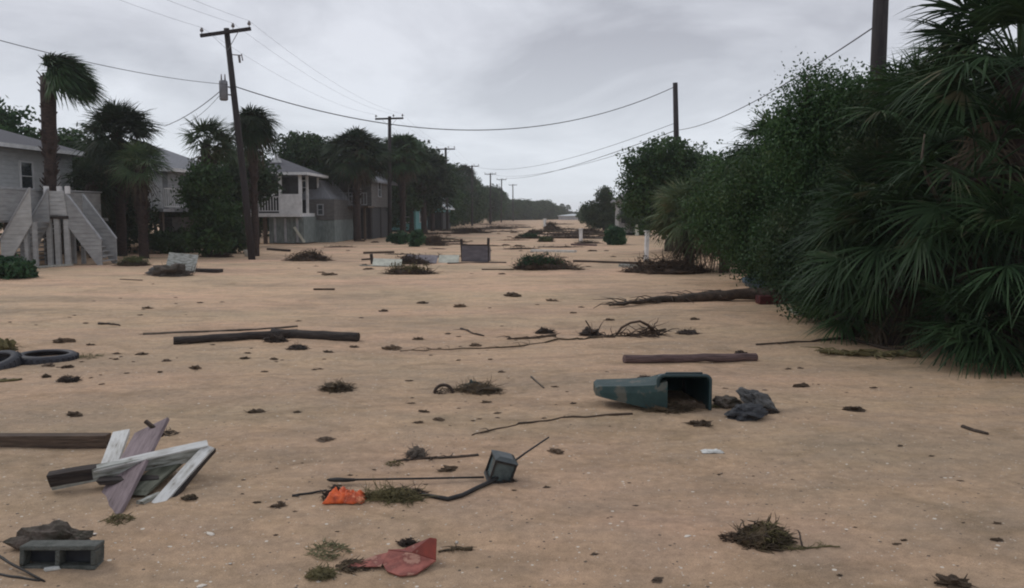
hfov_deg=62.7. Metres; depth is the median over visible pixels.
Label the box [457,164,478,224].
cabbage palm
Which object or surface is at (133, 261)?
brush heap
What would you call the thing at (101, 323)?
driftwood branch
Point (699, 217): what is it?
wax myrtle
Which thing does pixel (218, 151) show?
green palm
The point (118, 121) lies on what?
bushy palm
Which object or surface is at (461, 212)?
shade tree
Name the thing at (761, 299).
crate
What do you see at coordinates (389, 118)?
utility pole
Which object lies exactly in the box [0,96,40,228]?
broadleaf tree
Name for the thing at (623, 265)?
plank
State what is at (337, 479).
metal rod
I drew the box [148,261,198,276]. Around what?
rubble heap
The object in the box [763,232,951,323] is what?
wax myrtle
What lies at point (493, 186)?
shade tree
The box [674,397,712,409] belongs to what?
seaweed clump
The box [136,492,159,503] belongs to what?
broken board
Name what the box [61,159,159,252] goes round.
broadleaf tree
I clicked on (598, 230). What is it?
weed drift
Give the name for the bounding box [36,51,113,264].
blown palm
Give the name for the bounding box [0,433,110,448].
beam
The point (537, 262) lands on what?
brush heap
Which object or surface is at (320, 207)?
window
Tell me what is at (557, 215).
shade tree
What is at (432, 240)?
brush heap
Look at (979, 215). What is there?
fan palm
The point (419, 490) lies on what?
seaweed clump
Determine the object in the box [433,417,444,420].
sand clod
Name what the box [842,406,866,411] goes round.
sand clod
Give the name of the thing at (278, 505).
sand clod
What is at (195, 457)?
timber frame
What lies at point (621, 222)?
window
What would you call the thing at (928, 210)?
fan palm
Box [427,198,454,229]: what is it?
beach house
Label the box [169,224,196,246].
shrub
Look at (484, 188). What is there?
shade tree
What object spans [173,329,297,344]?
log
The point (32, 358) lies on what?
tyre
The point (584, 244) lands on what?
plank
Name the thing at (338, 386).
seaweed clump
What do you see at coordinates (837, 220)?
fan palm
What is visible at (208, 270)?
plank
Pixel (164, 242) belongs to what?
shrub
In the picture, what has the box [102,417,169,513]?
broken board
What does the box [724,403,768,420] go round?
crumpled sheet
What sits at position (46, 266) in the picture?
plank
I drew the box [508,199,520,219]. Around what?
shade tree
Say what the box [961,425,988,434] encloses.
driftwood branch
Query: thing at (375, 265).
plank
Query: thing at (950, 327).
fan palm
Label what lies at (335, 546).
seaweed clump
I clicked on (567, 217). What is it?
long shed
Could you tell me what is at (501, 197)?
utility pole
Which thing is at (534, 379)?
driftwood branch
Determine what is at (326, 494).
seaweed clump
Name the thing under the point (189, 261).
tilted panel
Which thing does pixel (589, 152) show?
overhead wire
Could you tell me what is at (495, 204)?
shade tree
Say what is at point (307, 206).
beach house
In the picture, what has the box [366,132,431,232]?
cabbage palm
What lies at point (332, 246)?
weed drift
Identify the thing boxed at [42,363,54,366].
sand clod
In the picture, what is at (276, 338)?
wrack knot
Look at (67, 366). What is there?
sand clod
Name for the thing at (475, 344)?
sand clod
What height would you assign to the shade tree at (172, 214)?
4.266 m
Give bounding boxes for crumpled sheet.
[712,395,742,408]
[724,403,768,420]
[736,387,777,410]
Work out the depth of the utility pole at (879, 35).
16.48 m
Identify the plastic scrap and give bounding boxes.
[700,449,723,453]
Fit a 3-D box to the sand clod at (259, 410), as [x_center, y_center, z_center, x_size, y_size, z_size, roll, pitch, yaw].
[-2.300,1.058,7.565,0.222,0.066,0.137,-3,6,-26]
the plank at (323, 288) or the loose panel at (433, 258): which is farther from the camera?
the loose panel at (433, 258)
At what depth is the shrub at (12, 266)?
22.88 m
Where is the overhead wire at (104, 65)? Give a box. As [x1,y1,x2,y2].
[0,40,227,84]
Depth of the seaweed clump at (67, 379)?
9.13 m
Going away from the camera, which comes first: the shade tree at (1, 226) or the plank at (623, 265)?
the plank at (623, 265)
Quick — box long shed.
[558,214,577,219]
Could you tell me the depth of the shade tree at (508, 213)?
235.60 m
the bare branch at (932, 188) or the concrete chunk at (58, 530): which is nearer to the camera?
the concrete chunk at (58, 530)
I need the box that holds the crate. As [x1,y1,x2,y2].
[755,295,790,303]
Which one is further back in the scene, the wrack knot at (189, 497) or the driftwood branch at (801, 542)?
the wrack knot at (189, 497)
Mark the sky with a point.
(464, 65)
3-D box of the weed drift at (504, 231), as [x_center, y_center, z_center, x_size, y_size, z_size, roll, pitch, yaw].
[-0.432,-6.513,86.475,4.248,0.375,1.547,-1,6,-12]
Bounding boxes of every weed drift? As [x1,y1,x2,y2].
[324,245,352,247]
[487,230,520,231]
[503,245,540,249]
[506,225,533,227]
[539,229,602,238]
[542,227,578,229]
[542,228,576,231]
[542,231,585,234]
[564,228,604,233]
[567,230,604,234]
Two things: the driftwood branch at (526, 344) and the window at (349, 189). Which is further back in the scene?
the window at (349, 189)
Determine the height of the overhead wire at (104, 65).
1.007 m
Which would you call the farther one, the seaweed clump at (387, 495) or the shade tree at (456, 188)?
the shade tree at (456, 188)
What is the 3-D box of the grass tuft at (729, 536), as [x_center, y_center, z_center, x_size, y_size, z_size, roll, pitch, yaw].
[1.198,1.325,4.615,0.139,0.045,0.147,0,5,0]
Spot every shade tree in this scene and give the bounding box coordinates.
[0,222,3,236]
[153,212,189,227]
[240,217,268,236]
[392,179,424,232]
[407,137,449,232]
[407,154,462,232]
[447,160,463,222]
[448,181,465,225]
[451,162,474,226]
[457,192,474,225]
[465,176,485,223]
[467,187,481,212]
[469,185,489,223]
[475,176,493,223]
[480,184,489,222]
[483,188,505,221]
[485,188,501,222]
[486,183,508,221]
[493,192,506,221]
[500,198,519,219]
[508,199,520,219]
[514,200,527,219]
[519,199,536,219]
[531,201,542,219]
[533,200,546,219]
[538,200,550,219]
[539,199,560,219]
[553,205,563,218]
[557,206,566,214]
[575,207,585,222]
[615,196,654,234]
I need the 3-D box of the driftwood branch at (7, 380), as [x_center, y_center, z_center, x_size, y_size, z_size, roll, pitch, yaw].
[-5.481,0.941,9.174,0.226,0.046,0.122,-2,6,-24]
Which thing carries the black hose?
on the sand ground
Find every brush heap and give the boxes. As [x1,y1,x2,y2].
[112,255,151,265]
[198,251,234,257]
[281,248,336,260]
[380,261,442,274]
[395,252,435,264]
[422,232,449,245]
[449,223,492,232]
[479,221,512,228]
[506,249,585,269]
[511,232,538,238]
[524,228,544,233]
[537,236,554,241]
[541,219,562,230]
[571,227,603,233]
[574,238,604,243]
[620,249,715,274]
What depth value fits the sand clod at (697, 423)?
7.05 m
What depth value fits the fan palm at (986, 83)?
11.86 m
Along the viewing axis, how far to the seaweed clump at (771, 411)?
7.43 m
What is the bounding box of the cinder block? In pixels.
[19,540,104,569]
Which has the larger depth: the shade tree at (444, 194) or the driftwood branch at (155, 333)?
the shade tree at (444, 194)
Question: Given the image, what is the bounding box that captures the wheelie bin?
[593,372,711,409]
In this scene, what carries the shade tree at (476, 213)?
on the sand ground
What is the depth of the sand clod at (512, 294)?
18.41 m
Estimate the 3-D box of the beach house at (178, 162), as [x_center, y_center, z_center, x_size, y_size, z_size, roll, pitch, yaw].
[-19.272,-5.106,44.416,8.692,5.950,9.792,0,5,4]
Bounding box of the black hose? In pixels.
[422,476,498,500]
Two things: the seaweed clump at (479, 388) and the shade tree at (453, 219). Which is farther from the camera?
the shade tree at (453, 219)
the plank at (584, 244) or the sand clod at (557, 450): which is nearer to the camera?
the sand clod at (557, 450)
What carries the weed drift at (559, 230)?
on the sand ground
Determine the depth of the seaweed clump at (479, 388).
8.41 m
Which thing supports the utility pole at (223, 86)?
on the sand ground
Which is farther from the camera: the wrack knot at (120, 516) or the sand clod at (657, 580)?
the wrack knot at (120, 516)
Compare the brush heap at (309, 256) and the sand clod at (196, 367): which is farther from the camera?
the brush heap at (309, 256)
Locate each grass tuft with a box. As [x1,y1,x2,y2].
[718,531,740,542]
[729,514,801,554]
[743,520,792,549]
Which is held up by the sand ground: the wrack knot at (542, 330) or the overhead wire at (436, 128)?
the wrack knot at (542, 330)
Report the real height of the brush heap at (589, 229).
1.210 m
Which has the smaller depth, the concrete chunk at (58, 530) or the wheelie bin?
the concrete chunk at (58, 530)
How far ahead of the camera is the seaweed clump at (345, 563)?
4.32 m
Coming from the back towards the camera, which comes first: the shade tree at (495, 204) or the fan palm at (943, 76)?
the shade tree at (495, 204)
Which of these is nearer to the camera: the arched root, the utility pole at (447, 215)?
the arched root
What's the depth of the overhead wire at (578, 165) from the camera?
70.77 m
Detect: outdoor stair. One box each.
[0,187,49,265]
[31,186,117,264]
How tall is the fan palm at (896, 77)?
4.731 m
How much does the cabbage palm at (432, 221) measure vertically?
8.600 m
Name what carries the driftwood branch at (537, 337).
on the sand ground
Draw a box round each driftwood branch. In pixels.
[0,378,21,381]
[0,555,45,581]
[0,573,40,580]
[98,322,120,325]
[143,325,297,334]
[292,489,326,496]
[397,453,478,461]
[402,328,665,350]
[437,543,472,554]
[453,327,483,335]
[472,413,632,435]
[499,333,558,338]
[530,376,544,387]
[594,287,778,307]
[655,290,719,302]
[756,336,911,350]
[784,541,839,551]
[794,529,802,545]
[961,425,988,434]
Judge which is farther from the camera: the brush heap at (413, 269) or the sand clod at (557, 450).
the brush heap at (413, 269)
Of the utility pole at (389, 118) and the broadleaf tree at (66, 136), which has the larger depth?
the utility pole at (389, 118)
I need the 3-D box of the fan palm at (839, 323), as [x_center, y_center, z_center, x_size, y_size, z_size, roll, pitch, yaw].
[4.974,0.721,12.480,2.355,2.712,2.299,-4,7,-33]
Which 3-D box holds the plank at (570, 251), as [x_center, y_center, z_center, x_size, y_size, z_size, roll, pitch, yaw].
[1.968,-2.052,40.056,2.421,0.100,0.300,3,6,34]
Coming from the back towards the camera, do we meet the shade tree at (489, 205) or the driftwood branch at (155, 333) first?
the shade tree at (489, 205)
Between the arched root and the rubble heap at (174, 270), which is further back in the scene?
the rubble heap at (174, 270)
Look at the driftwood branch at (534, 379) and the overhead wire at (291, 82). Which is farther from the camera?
the overhead wire at (291, 82)
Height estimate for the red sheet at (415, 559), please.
0.134 m
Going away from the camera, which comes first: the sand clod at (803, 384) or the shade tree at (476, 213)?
the sand clod at (803, 384)
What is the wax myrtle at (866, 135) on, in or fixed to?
on the sand ground
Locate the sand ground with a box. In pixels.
[0,218,1023,587]
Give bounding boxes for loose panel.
[372,258,401,265]
[407,254,437,263]
[438,255,458,262]
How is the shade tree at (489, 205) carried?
on the sand ground
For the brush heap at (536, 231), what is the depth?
75.06 m
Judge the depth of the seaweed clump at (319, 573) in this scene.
4.23 m
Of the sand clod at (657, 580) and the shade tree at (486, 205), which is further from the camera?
the shade tree at (486, 205)
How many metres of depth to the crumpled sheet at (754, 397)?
7.51 m
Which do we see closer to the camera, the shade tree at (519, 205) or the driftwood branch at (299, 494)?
the driftwood branch at (299, 494)
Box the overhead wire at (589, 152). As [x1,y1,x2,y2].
[478,123,673,169]
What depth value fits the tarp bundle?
18.00 m
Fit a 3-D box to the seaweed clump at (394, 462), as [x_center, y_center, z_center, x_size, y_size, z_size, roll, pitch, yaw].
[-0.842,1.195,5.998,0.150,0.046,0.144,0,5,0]
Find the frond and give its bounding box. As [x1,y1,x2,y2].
[800,346,920,360]
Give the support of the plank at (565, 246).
on the sand ground
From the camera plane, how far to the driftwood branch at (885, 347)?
11.64 m
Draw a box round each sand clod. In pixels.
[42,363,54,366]
[52,337,75,342]
[60,365,74,367]
[64,411,82,416]
[134,352,148,354]
[188,365,202,369]
[244,408,265,412]
[266,502,286,507]
[316,436,335,441]
[321,272,336,275]
[381,344,401,350]
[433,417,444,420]
[437,465,457,471]
[453,304,468,307]
[470,343,481,346]
[503,292,520,296]
[547,448,563,453]
[651,577,662,582]
[684,420,712,426]
[792,382,810,387]
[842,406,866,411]
[990,537,1003,541]
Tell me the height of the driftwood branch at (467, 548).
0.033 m
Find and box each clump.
[40,373,51,377]
[52,374,83,382]
[286,340,312,350]
[303,561,341,581]
[304,536,354,560]
[316,377,356,393]
[317,484,350,500]
[335,555,370,574]
[347,478,440,507]
[383,459,403,465]
[383,482,429,493]
[395,537,419,547]
[403,443,429,457]
[436,388,450,393]
[441,374,507,395]
[628,392,706,414]
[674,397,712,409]
[675,328,701,334]
[767,407,779,413]
[933,573,977,587]
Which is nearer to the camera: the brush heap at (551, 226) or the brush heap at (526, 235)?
the brush heap at (526, 235)
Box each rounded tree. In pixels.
[576,185,615,229]
[608,131,718,251]
[674,150,730,255]
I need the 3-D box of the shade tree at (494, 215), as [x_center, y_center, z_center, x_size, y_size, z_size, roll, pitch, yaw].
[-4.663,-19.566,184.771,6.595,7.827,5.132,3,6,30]
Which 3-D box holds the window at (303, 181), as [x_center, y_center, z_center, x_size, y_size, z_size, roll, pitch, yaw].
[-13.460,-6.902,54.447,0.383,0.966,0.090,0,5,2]
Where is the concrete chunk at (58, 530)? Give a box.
[2,520,93,550]
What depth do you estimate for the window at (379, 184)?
62.01 m
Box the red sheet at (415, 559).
[348,538,436,576]
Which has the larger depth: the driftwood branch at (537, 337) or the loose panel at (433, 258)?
the loose panel at (433, 258)
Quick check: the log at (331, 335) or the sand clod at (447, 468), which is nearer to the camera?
the sand clod at (447, 468)
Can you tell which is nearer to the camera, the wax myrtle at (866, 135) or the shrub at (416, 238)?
the wax myrtle at (866, 135)
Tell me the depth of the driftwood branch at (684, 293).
17.86 m
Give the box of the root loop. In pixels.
[433,383,453,392]
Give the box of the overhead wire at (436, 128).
[234,86,672,130]
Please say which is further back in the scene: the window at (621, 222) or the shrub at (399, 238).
the window at (621, 222)
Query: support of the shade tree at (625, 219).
on the sand ground
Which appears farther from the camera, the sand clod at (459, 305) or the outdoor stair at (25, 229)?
the outdoor stair at (25, 229)
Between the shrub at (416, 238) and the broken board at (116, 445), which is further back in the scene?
the shrub at (416, 238)
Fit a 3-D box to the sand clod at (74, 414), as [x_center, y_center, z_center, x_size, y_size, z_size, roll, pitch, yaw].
[-3.952,1.093,7.567,0.139,0.077,0.203,-5,8,-44]
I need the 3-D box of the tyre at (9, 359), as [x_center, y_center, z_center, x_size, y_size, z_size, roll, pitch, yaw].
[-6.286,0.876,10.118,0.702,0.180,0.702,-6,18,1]
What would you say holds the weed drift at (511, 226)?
on the sand ground
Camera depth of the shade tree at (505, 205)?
192.63 m
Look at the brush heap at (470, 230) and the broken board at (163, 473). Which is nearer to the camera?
the broken board at (163, 473)
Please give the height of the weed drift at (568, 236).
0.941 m
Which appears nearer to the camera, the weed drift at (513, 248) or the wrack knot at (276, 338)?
the wrack knot at (276, 338)
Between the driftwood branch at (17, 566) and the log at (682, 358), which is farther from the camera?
the log at (682, 358)
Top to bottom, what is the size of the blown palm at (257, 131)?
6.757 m
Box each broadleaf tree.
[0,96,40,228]
[37,122,96,250]
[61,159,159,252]
[169,157,250,256]
[220,144,287,242]
[267,130,342,185]
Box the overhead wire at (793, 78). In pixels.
[680,28,871,129]
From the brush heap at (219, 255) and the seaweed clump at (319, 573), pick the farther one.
the brush heap at (219, 255)
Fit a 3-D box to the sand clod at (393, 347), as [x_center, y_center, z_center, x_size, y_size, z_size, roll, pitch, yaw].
[-1.632,0.740,11.337,0.236,0.110,0.271,-3,6,-29]
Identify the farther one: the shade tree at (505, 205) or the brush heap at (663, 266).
the shade tree at (505, 205)
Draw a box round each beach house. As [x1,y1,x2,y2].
[0,129,107,257]
[80,143,258,232]
[242,155,353,243]
[332,154,397,239]
[392,210,420,231]
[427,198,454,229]
[611,193,638,234]
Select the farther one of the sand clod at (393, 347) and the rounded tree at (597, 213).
the rounded tree at (597, 213)
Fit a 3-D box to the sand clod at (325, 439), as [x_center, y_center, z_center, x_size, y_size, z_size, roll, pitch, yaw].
[-1.460,1.150,6.571,0.178,0.064,0.114,0,5,-1]
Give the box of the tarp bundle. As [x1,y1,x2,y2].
[742,276,771,287]
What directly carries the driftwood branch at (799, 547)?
on the sand ground
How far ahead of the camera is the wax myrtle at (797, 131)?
14.98 m
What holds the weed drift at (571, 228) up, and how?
on the sand ground
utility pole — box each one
[200,21,255,259]
[375,114,402,234]
[436,146,454,229]
[465,164,478,225]
[485,173,492,223]
[497,179,505,221]
[512,184,516,220]
[673,82,678,139]
[870,0,888,78]
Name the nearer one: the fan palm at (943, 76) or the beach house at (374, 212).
the fan palm at (943, 76)
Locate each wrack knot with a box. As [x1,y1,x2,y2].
[0,338,25,350]
[76,351,104,359]
[98,512,135,525]
[163,427,178,436]
[180,492,198,500]
[261,332,289,342]
[533,326,556,333]
[578,326,605,335]
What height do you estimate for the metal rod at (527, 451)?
0.157 m
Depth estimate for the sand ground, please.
6.88 m
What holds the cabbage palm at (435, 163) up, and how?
on the sand ground
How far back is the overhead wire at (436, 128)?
37.11 m
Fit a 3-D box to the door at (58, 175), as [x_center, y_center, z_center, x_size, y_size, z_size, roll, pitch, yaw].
[-19.903,-4.350,36.627,0.115,2.000,0.900,0,5,4]
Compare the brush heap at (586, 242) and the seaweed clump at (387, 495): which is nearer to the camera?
the seaweed clump at (387, 495)
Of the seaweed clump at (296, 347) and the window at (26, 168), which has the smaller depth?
the seaweed clump at (296, 347)
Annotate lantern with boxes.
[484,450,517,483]
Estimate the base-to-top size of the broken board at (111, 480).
0.030 m
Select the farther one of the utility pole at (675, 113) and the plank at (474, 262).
the utility pole at (675, 113)
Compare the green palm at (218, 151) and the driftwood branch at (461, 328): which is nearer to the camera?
the driftwood branch at (461, 328)
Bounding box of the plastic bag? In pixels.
[322,486,366,503]
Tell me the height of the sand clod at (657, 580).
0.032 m
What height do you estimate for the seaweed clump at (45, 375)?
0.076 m
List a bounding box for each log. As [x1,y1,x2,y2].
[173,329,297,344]
[270,328,359,341]
[622,353,757,362]
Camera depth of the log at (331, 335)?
12.05 m
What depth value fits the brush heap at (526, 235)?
60.55 m
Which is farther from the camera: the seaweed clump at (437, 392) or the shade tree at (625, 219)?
the shade tree at (625, 219)
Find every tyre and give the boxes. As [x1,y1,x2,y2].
[0,350,21,369]
[20,349,78,364]
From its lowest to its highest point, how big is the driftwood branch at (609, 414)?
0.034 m
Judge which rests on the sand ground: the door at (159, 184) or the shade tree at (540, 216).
the shade tree at (540, 216)
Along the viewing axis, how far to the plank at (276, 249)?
40.99 m
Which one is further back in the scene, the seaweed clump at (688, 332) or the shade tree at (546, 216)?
the shade tree at (546, 216)
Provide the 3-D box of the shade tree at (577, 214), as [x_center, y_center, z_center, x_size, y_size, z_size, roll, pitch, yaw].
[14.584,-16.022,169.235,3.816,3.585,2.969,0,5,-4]
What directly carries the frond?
on the sand ground
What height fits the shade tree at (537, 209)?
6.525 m
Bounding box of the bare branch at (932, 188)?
[920,134,959,266]
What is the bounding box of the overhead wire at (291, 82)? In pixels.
[218,38,374,114]
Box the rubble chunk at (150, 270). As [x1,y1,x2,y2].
[145,267,155,273]
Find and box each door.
[57,172,60,185]
[148,172,162,207]
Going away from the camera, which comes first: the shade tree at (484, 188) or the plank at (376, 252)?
the plank at (376, 252)
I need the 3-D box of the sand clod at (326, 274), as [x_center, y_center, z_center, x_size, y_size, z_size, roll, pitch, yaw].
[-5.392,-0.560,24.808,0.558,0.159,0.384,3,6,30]
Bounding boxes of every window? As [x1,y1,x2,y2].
[18,160,34,189]
[302,180,305,192]
[317,204,323,214]
[348,182,360,196]
[378,183,381,197]
[620,210,630,223]
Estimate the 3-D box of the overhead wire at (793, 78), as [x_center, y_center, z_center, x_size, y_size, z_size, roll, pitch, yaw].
[8.072,-7.009,30.875,0.026,0.918,28.855,0,5,3]
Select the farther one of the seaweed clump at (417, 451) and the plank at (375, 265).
the plank at (375, 265)
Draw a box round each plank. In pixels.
[36,264,72,267]
[195,268,222,272]
[267,248,290,251]
[313,288,334,289]
[359,265,393,266]
[363,251,393,253]
[447,262,505,263]
[530,249,576,252]
[537,245,584,247]
[571,243,596,245]
[573,260,637,263]
[618,264,636,266]
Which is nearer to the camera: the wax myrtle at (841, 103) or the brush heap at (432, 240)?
the wax myrtle at (841, 103)
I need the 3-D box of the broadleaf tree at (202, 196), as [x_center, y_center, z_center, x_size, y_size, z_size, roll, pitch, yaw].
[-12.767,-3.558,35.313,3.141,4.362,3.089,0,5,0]
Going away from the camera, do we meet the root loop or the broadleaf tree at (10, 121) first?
the root loop
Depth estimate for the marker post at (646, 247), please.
32.45 m
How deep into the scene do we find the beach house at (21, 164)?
34.08 m
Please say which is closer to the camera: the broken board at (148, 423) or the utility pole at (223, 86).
the broken board at (148, 423)
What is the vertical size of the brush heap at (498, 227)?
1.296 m
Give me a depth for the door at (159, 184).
41.18 m
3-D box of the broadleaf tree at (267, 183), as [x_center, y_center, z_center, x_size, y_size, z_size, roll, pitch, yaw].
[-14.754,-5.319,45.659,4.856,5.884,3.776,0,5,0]
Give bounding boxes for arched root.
[593,318,678,337]
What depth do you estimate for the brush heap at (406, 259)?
30.25 m
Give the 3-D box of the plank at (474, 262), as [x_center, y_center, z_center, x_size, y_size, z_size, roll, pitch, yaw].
[-1.282,-1.156,31.099,2.426,0.037,0.160,-2,6,-30]
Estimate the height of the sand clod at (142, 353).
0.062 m
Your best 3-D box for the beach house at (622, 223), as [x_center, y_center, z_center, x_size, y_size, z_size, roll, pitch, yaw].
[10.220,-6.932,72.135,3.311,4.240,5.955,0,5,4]
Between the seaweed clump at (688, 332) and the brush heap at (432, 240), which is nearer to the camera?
the seaweed clump at (688, 332)
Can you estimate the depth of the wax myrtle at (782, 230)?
14.33 m
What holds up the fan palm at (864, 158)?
on the sand ground
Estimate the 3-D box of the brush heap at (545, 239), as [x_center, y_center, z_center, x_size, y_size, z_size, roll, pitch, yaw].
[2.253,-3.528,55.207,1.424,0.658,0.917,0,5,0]
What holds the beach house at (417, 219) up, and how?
on the sand ground
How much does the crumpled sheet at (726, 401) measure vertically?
0.140 m
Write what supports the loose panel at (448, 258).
on the sand ground
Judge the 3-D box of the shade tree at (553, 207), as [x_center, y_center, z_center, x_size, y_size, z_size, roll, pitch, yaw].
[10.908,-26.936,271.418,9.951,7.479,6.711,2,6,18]
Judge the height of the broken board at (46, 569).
0.012 m
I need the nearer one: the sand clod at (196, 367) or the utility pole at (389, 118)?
the sand clod at (196, 367)
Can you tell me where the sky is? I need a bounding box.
[0,0,1016,212]
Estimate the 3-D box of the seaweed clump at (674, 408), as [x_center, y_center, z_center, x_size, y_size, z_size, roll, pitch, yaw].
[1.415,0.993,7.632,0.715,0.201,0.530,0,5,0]
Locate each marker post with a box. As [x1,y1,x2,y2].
[579,229,582,241]
[644,231,649,258]
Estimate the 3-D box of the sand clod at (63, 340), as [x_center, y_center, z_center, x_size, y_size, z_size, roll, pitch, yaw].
[-6.271,0.670,11.772,0.347,0.132,0.238,2,6,16]
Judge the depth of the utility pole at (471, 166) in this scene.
125.97 m
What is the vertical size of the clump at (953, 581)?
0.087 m
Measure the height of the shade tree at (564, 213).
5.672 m
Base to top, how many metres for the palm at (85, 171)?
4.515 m
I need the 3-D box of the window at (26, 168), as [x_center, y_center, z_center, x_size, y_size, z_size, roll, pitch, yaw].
[-20.070,-4.874,34.752,0.090,1.240,0.890,0,5,4]
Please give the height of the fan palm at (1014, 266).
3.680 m
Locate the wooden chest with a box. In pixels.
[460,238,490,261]
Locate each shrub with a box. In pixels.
[0,254,39,279]
[136,226,196,253]
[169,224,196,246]
[221,226,246,253]
[385,230,410,244]
[406,229,426,246]
[602,224,627,244]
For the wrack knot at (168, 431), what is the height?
0.045 m
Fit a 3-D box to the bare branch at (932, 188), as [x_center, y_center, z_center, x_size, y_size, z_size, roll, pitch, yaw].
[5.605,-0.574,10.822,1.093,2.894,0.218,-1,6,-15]
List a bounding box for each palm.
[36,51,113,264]
[59,154,125,257]
[68,97,171,255]
[105,137,179,258]
[176,115,245,251]
[223,102,287,255]
[319,125,397,240]
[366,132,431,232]
[406,150,450,232]
[430,153,457,230]
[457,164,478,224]
[642,173,712,267]
[666,161,738,274]
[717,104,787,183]
[766,163,940,350]
[774,256,929,345]
[801,204,1015,347]
[814,114,995,326]
[821,31,996,320]
[835,86,1023,346]
[850,0,1023,318]
[881,261,1023,379]
[882,39,1023,277]
[897,265,1023,379]
[906,174,1023,365]
[992,252,1023,296]
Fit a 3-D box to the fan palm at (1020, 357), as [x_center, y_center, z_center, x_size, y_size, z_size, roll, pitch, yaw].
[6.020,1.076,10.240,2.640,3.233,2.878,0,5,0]
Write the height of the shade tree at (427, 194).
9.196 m
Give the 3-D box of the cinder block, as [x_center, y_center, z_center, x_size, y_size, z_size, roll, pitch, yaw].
[-2.315,1.345,4.327,0.375,0.125,0.120,1,-1,-4]
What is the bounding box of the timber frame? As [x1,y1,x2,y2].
[46,440,215,502]
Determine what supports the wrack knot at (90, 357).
on the sand ground
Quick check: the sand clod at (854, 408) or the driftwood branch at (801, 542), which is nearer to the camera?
the driftwood branch at (801, 542)
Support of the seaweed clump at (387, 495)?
on the sand ground
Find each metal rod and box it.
[327,476,483,481]
[516,436,548,460]
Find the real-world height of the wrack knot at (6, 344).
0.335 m
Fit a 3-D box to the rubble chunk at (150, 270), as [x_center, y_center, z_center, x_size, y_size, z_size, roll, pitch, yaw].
[-10.412,-0.652,24.770,0.645,0.406,0.509,3,6,25]
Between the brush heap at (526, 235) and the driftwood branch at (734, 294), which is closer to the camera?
the driftwood branch at (734, 294)
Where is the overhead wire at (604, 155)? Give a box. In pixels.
[522,131,672,177]
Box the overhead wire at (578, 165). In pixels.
[497,151,627,175]
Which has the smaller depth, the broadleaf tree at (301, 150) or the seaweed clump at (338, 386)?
the seaweed clump at (338, 386)
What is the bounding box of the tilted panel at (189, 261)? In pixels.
[166,252,198,272]
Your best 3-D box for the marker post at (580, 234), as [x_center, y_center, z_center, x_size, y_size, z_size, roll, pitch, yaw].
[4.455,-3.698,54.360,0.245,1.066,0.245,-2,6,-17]
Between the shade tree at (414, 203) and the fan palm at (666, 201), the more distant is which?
the shade tree at (414, 203)
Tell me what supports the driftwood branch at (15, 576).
on the sand ground
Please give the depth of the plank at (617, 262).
31.02 m
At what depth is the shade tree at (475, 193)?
141.10 m
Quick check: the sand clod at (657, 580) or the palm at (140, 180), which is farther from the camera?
the palm at (140, 180)
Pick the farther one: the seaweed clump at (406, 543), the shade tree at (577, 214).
the shade tree at (577, 214)
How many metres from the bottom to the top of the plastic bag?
0.080 m
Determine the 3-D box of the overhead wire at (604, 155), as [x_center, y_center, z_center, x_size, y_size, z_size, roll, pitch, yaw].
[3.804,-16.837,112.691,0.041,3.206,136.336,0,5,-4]
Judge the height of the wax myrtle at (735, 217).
4.025 m
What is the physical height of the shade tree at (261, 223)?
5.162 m
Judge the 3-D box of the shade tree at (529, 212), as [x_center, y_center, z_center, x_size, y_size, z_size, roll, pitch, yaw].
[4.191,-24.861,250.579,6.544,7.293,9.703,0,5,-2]
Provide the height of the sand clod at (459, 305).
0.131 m
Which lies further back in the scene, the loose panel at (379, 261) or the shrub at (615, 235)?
the shrub at (615, 235)
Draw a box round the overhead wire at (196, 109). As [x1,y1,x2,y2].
[165,92,218,125]
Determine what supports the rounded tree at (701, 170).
on the sand ground
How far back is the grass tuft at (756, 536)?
4.51 m
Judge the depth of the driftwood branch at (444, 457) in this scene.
6.14 m
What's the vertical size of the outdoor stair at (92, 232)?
3.010 m
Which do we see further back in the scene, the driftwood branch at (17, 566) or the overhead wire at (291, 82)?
the overhead wire at (291, 82)
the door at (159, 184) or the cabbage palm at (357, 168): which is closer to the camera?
the door at (159, 184)
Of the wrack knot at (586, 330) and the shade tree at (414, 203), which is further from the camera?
the shade tree at (414, 203)
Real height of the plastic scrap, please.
0.021 m
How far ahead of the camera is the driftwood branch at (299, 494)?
5.35 m
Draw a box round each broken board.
[43,566,60,571]
[96,475,158,484]
[101,429,129,462]
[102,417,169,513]
[133,463,181,494]
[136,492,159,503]
[144,420,163,436]
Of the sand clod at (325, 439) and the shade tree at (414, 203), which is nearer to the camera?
the sand clod at (325, 439)
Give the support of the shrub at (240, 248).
on the sand ground
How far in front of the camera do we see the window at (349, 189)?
59.49 m
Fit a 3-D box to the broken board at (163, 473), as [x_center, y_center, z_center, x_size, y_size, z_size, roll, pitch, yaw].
[-2.332,1.185,5.541,0.160,0.020,0.585,1,13,7]
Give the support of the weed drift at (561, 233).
on the sand ground
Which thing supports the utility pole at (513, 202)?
on the sand ground
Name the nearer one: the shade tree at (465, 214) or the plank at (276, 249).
the plank at (276, 249)
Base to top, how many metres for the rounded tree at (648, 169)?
5.410 m
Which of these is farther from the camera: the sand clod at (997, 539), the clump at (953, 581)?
the sand clod at (997, 539)
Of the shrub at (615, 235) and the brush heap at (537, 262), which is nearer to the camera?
the brush heap at (537, 262)
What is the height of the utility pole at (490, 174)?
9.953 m
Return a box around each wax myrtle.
[672,131,761,277]
[695,124,793,286]
[732,51,886,280]
[733,191,852,315]
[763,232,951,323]
[788,57,974,228]
[806,62,992,277]
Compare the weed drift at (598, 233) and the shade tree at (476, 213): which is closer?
the weed drift at (598, 233)

